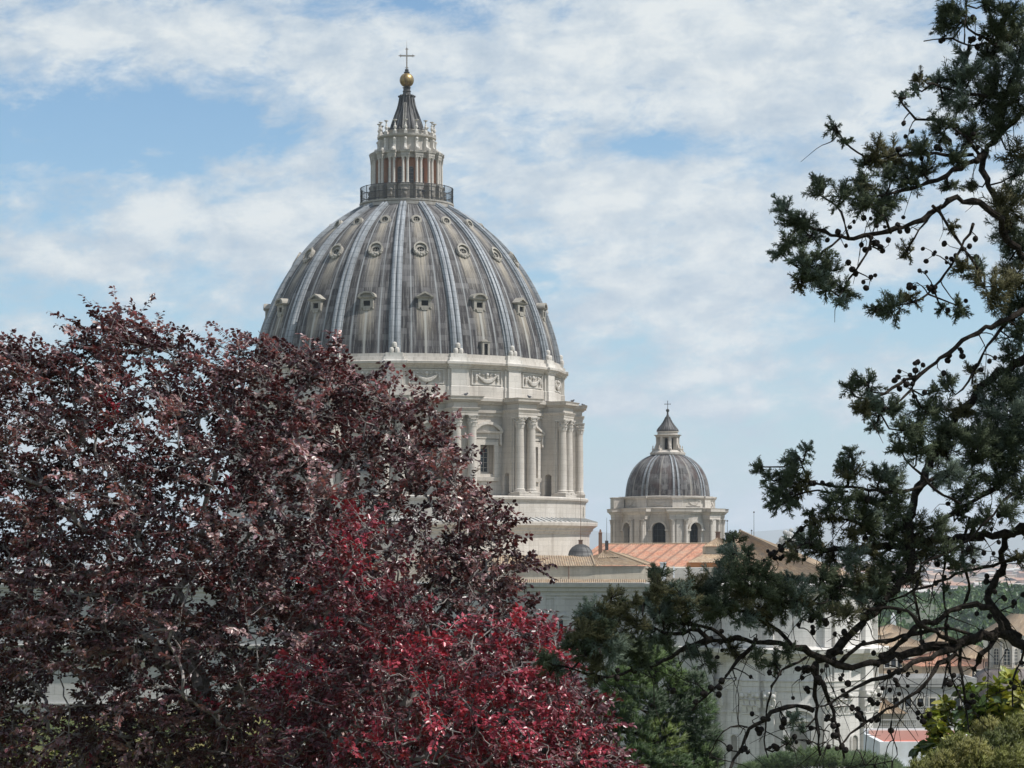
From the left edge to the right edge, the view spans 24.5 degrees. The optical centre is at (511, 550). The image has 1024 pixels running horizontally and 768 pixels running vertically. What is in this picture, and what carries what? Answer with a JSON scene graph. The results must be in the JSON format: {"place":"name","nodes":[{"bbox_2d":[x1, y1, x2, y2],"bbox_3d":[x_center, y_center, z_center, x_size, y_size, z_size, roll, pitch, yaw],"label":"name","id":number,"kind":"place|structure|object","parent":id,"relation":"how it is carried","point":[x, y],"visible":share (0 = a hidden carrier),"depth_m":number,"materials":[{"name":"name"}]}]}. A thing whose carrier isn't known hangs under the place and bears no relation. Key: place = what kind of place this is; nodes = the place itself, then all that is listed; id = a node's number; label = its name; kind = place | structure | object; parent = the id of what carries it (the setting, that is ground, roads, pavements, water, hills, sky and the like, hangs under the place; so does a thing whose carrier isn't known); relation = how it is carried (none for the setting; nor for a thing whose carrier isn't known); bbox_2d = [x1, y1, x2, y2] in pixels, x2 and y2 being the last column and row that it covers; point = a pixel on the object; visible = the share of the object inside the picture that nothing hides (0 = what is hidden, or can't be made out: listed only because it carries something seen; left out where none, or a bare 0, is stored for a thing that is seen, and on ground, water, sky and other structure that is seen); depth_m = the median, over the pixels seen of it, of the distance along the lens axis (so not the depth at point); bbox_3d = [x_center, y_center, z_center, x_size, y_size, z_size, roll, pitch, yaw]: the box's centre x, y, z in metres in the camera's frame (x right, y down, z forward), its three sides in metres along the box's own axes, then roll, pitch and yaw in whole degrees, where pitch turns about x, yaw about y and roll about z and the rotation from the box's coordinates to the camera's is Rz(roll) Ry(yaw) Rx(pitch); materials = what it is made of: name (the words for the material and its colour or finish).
{"place":"outdoors","nodes":[
{"label":"outdoors","id":0,"kind":"place"},
{"bbox_2d":[0,563,1007,767],"bbox_3d":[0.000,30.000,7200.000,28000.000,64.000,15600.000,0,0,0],"label":"ground","id":1,"kind":"structure","parent":0,"point":[38,748],"depth_m":187.18,"materials":[{"name":"green plant"}]},
{"bbox_2d":[0,653,177,715],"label":"building","id":2,"kind":"structure","parent":1,"relation":"on","point":[54,692],"depth_m":204.98,"materials":[{"name":"stone"}]},
{"bbox_2d":[3,711,329,767],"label":"green shrub","id":3,"kind":"object","parent":1,"relation":"on","point":[56,752],"visible":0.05,"depth_m":32.87,"materials":[{"name":"green plant"}]},
{"bbox_2d":[0,285,626,767],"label":"copper beech","id":4,"kind":"object","parent":1,"relation":"on","point":[218,723],"visible":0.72,"depth_m":27.26,"materials":[{"name":"red plant"}]},
{"bbox_2d":[230,493,645,767],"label":"red leaved tree","id":5,"kind":"object","parent":1,"relation":"on","point":[379,634],"visible":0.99,"depth_m":23.69,"materials":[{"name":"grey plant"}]},
{"bbox_2d":[0,47,888,767],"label":"basilica","id":6,"kind":"structure","parent":1,"relation":"on","point":[430,289],"depth_m":369.73,"materials":[{"name":"stone"}]},
{"bbox_2d":[296,429,311,480],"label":"window","id":7,"kind":"structure","parent":6,"relation":"in","point":[303,436],"depth_m":369.65,"materials":[{"name":"stone"}]},
{"bbox_2d":[348,424,376,479],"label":"window","id":8,"kind":"structure","parent":6,"relation":"in","point":[353,434],"depth_m":365.43,"materials":[{"name":"stone"}]},
{"bbox_2d":[410,420,443,479],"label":"window","id":9,"kind":"structure","parent":6,"relation":"in","point":[426,423],"depth_m":364.99,"materials":[{"name":"stone"}]},
{"bbox_2d":[476,421,502,480],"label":"window","id":10,"kind":"structure","parent":6,"relation":"in","point":[486,430],"depth_m":368.93,"materials":[{"name":"stone"}]},
{"bbox_2d":[535,425,544,481],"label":"window","id":11,"kind":"structure","parent":6,"relation":"in","point":[539,434],"depth_m":376.39,"materials":[{"name":"stone"}]},
{"bbox_2d":[0,560,1023,593],"bbox_3d":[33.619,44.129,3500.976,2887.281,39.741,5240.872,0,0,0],"label":"distant city","id":12,"kind":"object","parent":1,"relation":"on","point":[1014,574],"visible":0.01,"depth_m":3320.64,"materials":[{"name":"paint"}]},
{"bbox_2d":[562,642,728,767],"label":"pine tree","id":13,"kind":"object","parent":1,"relation":"on","point":[651,745],"visible":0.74,"depth_m":51.69,"materials":[{"name":"green plant"}]},
{"bbox_2d":[532,0,1023,767],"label":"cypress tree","id":14,"kind":"object","parent":1,"relation":"on","point":[994,432],"visible":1,"depth_m":9.97,"materials":[{"name":"green plant"}]},
{"bbox_2d":[733,744,907,767],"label":"bush","id":15,"kind":"object","parent":1,"relation":"on","point":[783,759],"visible":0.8,"depth_m":148.01,"materials":[{"name":"green plant"}]},
{"bbox_2d":[879,699,906,725],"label":"balustraded wing","id":16,"kind":"structure","parent":1,"relation":"on","point":[887,714],"depth_m":372.00,"materials":[{"name":"beige stone"}]},
{"bbox_2d":[890,613,895,624],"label":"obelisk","id":17,"kind":"object","parent":1,"relation":"on","point":[894,622],"visible":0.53,"depth_m":619.42,"materials":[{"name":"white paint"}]},
{"bbox_2d":[879,719,916,728],"bbox_3d":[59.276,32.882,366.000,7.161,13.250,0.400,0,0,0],"label":"balustrade","id":18,"kind":"object","parent":1,"relation":"on","point":[901,726],"visible":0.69,"depth_m":365.87,"materials":[{"name":"stone"}]},
{"bbox_2d":[878,624,923,640],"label":"apartment house","id":19,"kind":"structure","parent":1,"relation":"on","point":[891,628],"depth_m":562.33,"materials":[{"name":"paint"}]},
{"bbox_2d":[878,633,928,673],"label":"apartment house","id":20,"kind":"structure","parent":1,"relation":"on","point":[908,644],"depth_m":470.08,"materials":[{"name":"beige paint"}]},
{"bbox_2d":[890,658,896,667],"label":"window","id":21,"kind":"structure","parent":20,"relation":"in","point":[894,663],"depth_m":469.68,"materials":[{"name":"glass"}]},
{"bbox_2d":[863,729,966,765],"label":"terrace house","id":22,"kind":"structure","parent":1,"relation":"on","point":[907,743],"depth_m":242.54,"materials":[{"name":"white paint"}]},
{"bbox_2d":[878,674,976,723],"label":"building","id":23,"kind":"structure","parent":1,"relation":"on","point":[935,683],"depth_m":395.00,"materials":[{"name":"stone"}]},
{"bbox_2d":[903,697,911,709],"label":"window","id":24,"kind":"structure","parent":23,"relation":"in","point":[908,700],"depth_m":394.93,"materials":[{"name":"glass"}]},
{"bbox_2d":[916,697,924,709],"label":"window","id":25,"kind":"structure","parent":23,"relation":"in","point":[923,700],"depth_m":394.93,"materials":[{"name":"glass"}]},
{"bbox_2d":[928,697,936,705],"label":"window","id":26,"kind":"structure","parent":23,"relation":"in","point":[930,699],"depth_m":394.93,"materials":[{"name":"glass"}]},
{"bbox_2d":[953,697,960,709],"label":"window","id":27,"kind":"structure","parent":23,"relation":"in","point":[958,701],"depth_m":394.93,"materials":[{"name":"glass"}]},
{"bbox_2d":[905,706,953,728],"bbox_3d":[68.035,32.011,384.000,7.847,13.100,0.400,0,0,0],"label":"balustrade","id":28,"kind":"object","parent":1,"relation":"on","point":[912,715],"visible":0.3,"depth_m":383.80,"materials":[{"name":"stone"}]},
{"bbox_2d":[901,651,974,676],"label":"apartment house","id":29,"kind":"structure","parent":1,"relation":"on","point":[920,667],"depth_m":440.41,"materials":[{"name":"orange paint"}]},
{"bbox_2d":[924,630,952,654],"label":"apartment house","id":30,"kind":"structure","parent":1,"relation":"on","point":[933,637],"depth_m":502.94,"materials":[{"name":"beige paint"}]},
{"bbox_2d":[907,710,1023,767],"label":"thuja bush","id":31,"kind":"object","parent":1,"relation":"on","point":[1002,745],"visible":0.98,"depth_m":14.85,"materials":[{"name":"green plant"}]},
{"bbox_2d":[908,665,1023,758],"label":"laurel bush","id":32,"kind":"object","parent":1,"relation":"on","point":[937,724],"visible":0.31,"depth_m":16.87,"materials":[{"name":"green plant"}]},
{"bbox_2d":[955,645,987,676],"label":"apartment house","id":33,"kind":"structure","parent":1,"relation":"on","point":[970,653],"depth_m":455.44,"materials":[{"name":"beige paint"}]},
{"bbox_2d":[973,638,1023,702],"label":"building","id":34,"kind":"structure","parent":1,"relation":"on","point":[1011,658],"depth_m":427.51,"materials":[{"name":"stone"}]},
{"bbox_2d":[983,614,1023,668],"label":"apartment house","id":35,"kind":"structure","parent":1,"relation":"on","point":[1016,621],"depth_m":547.85,"materials":[{"name":"paint"}]},
{"bbox_2d":[0,0,1023,543],"label":"sky","id":36,"kind":"structure","parent":0,"point":[630,156],"materials":[{"name":"blue"}]},
{"bbox_2d":[4,520,1023,562],"bbox_3d":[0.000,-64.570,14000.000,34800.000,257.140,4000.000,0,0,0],"label":"hills","id":37,"kind":"structure","parent":0,"point":[774,536],"depth_m":13603.98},
{"bbox_2d":[890,594,961,629],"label":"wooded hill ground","id":38,"kind":"structure","parent":0,"point":[922,615],"depth_m":804.92,"materials":[{"name":"green plant"}]},
{"bbox_2d":[878,580,1023,650],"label":"wooded hill","id":39,"kind":"structure","parent":38,"relation":"on","point":[957,597],"depth_m":804.65,"materials":[{"name":"green plant"}]}
]}

